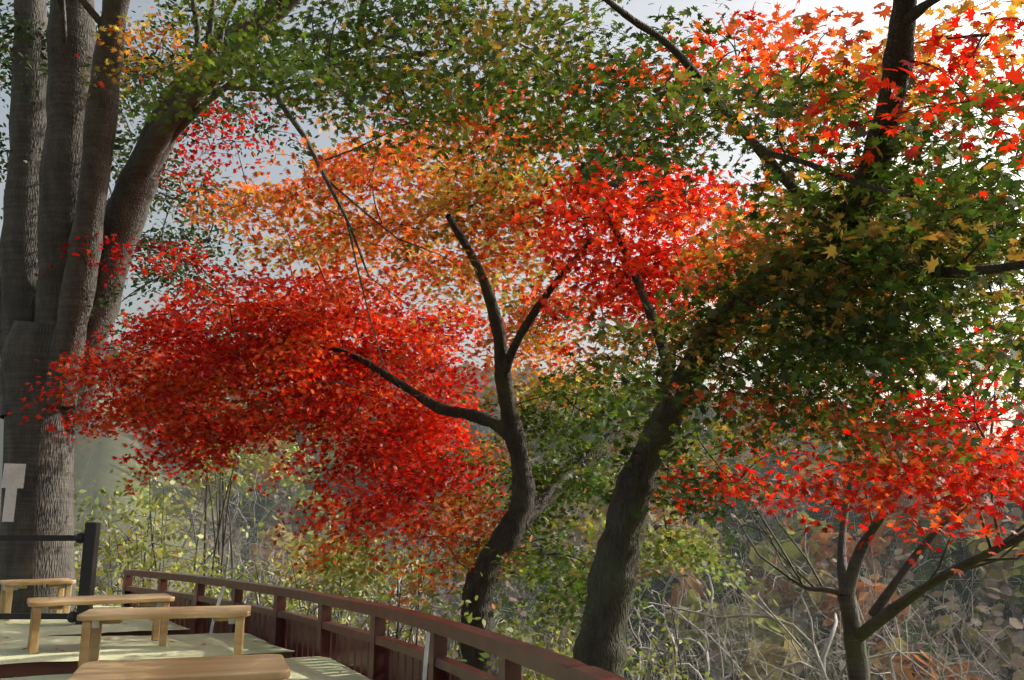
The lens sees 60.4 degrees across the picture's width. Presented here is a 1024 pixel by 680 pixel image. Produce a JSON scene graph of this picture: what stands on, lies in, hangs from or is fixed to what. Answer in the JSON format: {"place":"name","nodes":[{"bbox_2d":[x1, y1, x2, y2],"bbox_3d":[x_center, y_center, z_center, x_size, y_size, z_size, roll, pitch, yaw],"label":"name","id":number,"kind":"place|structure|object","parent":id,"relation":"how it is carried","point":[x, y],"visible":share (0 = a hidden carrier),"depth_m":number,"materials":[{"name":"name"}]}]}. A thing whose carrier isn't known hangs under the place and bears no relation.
{"place":"outdoors","nodes":[
{"label":"outdoors","id":0,"kind":"place"},
{"bbox_2d":[75,522,100,624],"bbox_3d":[-3.802,2.359,7.839,0.105,1.440,0.105,0,-12,0],"label":"gate post","id":1,"kind":"object","parent":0,"point":[89,559],"visible":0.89,"depth_m":7.88,"materials":[{"name":"black metal"}]},
{"bbox_2d":[0,533,83,622],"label":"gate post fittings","id":2,"kind":"object","parent":1,"relation":"attached to","point":[71,616],"visible":0.94,"depth_m":7.90,"materials":[{"name":"black metal"}]},
{"bbox_2d":[0,369,991,679],"bbox_3d":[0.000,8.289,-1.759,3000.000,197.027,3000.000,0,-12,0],"label":"terrain","id":3,"kind":"structure","parent":0,"point":[96,459],"depth_m":165.24,"materials":[{"name":"green plant"}]},
{"bbox_2d":[0,0,761,676],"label":"zelkova tree","id":4,"kind":"object","parent":3,"relation":"on","point":[56,192],"depth_m":8.91,"materials":[{"name":"plant"}]},
{"bbox_2d":[1,463,25,487],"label":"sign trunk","id":5,"kind":"object","parent":4,"relation":"attached to","point":[13,473],"visible":1,"depth_m":8.69,"materials":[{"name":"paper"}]},
{"bbox_2d":[2,484,17,521],"bbox_3d":[-4.919,1.597,8.620,0.100,0.360,0.004,6,-13,-26],"label":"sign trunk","id":6,"kind":"object","parent":5,"relation":"attached to","point":[9,502],"visible":1,"depth_m":8.62,"materials":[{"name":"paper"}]},
{"bbox_2d":[74,394,744,679],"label":"bank shrubs","id":7,"kind":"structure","parent":3,"relation":"on","point":[352,573],"depth_m":11.61,"materials":[{"name":"green plant"}]},
{"bbox_2d":[0,318,1023,679],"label":"bushes","id":8,"kind":"object","parent":3,"relation":"on","point":[820,664],"visible":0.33,"depth_m":18.56,"materials":[{"name":"grey plant"}]},
{"bbox_2d":[110,380,1014,678],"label":"hillside tree trunks","id":9,"kind":"object","parent":3,"relation":"on","point":[640,558],"visible":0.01,"depth_m":136.38,"materials":[{"name":"grey plant"}]},
{"bbox_2d":[99,339,1023,679],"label":"hillside tree crowns","id":10,"kind":"object","parent":9,"relation":"attached to","point":[989,603],"visible":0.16,"depth_m":107.15,"materials":[{"name":"green plant"}]},
{"bbox_2d":[688,16,1023,679],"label":"bare cherry tree","id":11,"kind":"object","parent":3,"relation":"on","point":[856,630],"visible":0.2,"depth_m":7.42,"materials":[{"name":"brown plant"}]},
{"bbox_2d":[0,0,1023,446],"label":"sky","id":12,"kind":"structure","parent":0,"point":[640,9],"materials":[{"name":"white"}]},
{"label":"platform","id":13,"kind":"object","parent":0,"visible":0},
{"bbox_2d":[0,656,371,679],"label":"deck floor","id":14,"kind":"structure","parent":13,"relation":"on","point":[313,668],"depth_m":5.22,"materials":[{"name":"beige wood"}]},
{"bbox_2d":[77,605,250,667],"bbox_3d":[-2.102,1.820,5.357,0.966,0.340,0.460,3,-12,-15],"label":"bench","id":15,"kind":"object","parent":14,"relation":"on","point":[90,641],"visible":0.82,"depth_m":5.27,"materials":[{"name":"brown wood"}]},
{"bbox_2d":[91,617,235,627],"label":"table brackets","id":16,"kind":"object","parent":15,"relation":"attached to","point":[95,624],"visible":0.5,"depth_m":5.11,"materials":[{"name":"brown wood"}]},
{"bbox_2d":[67,654,289,679],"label":"bench","id":17,"kind":"object","parent":14,"relation":"on","point":[257,667],"visible":1,"depth_m":3.14,"materials":[{"name":"brown wood"}]},
{"bbox_2d":[7,0,1023,677],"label":"maple tree","id":18,"kind":"object","parent":13,"relation":"on","point":[817,320],"depth_m":5.93,"materials":[{"name":"red plant"}]},
{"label":"deck floor","id":19,"kind":"structure","parent":0,"visible":0},
{"bbox_2d":[50,623,184,635],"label":"platform","id":20,"kind":"structure","parent":19,"relation":"on","point":[149,633],"depth_m":7.43,"materials":[{"name":"brown wood"}]},
{"bbox_2d":[0,606,187,636],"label":"platform mat","id":21,"kind":"object","parent":20,"relation":"on","point":[17,627],"visible":0.29,"depth_m":7.55,"materials":[{"name":"beige fabric"}]},
{"bbox_2d":[0,578,75,620],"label":"bench","id":22,"kind":"object","parent":21,"relation":"on","point":[7,587],"visible":0.86,"depth_m":8.33,"materials":[{"name":"brown wood"}]},
{"bbox_2d":[13,584,65,589],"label":"table brackets","id":23,"kind":"object","parent":22,"relation":"attached to","point":[62,586],"visible":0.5,"depth_m":8.35,"materials":[{"name":"grey metal"}]},
{"bbox_2d":[0,640,289,676],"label":"platform","id":24,"kind":"structure","parent":19,"relation":"on","point":[36,668],"depth_m":5.70,"materials":[{"name":"brown wood"}]},
{"bbox_2d":[0,633,294,664],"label":"platform mat","id":25,"kind":"object","parent":24,"relation":"on","point":[128,647],"visible":0.78,"depth_m":6.25,"materials":[{"name":"beige fabric"}]},
{"bbox_2d":[27,593,174,653],"bbox_3d":[-2.959,2.023,6.314,0.942,0.340,0.460,7,-14,-29],"label":"bench","id":26,"kind":"object","parent":25,"relation":"on","point":[159,626],"visible":0.94,"depth_m":6.24,"materials":[{"name":"brown wood"}]},
{"bbox_2d":[42,602,162,612],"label":"table brackets","id":27,"kind":"object","parent":26,"relation":"attached to","point":[45,609],"visible":0.46,"depth_m":6.00,"materials":[{"name":"brown wood"}]},
{"bbox_2d":[1,619,341,671],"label":"fallen leaves","id":28,"kind":"object","parent":19,"relation":"on","point":[107,637],"visible":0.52,"depth_m":6.35,"materials":[{"name":"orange plant"}]},
{"bbox_2d":[121,569,624,679],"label":"railing","id":29,"kind":"object","parent":19,"relation":"on","point":[375,652],"visible":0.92,"depth_m":5.33,"materials":[{"name":"paint"}]},
{"bbox_2d":[209,586,225,632],"bbox_3d":[-2.537,2.390,7.526,0.229,0.550,0.057,-8,-15,34],"label":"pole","id":30,"kind":"object","parent":29,"relation":"attached to","point":[217,604],"visible":0.5,"depth_m":7.53,"materials":[{"name":"metal"}]},
{"bbox_2d":[422,632,429,679],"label":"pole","id":31,"kind":"object","parent":29,"relation":"attached to","point":[426,651],"visible":1,"depth_m":4.31,"materials":[{"name":"metal"}]}
]}

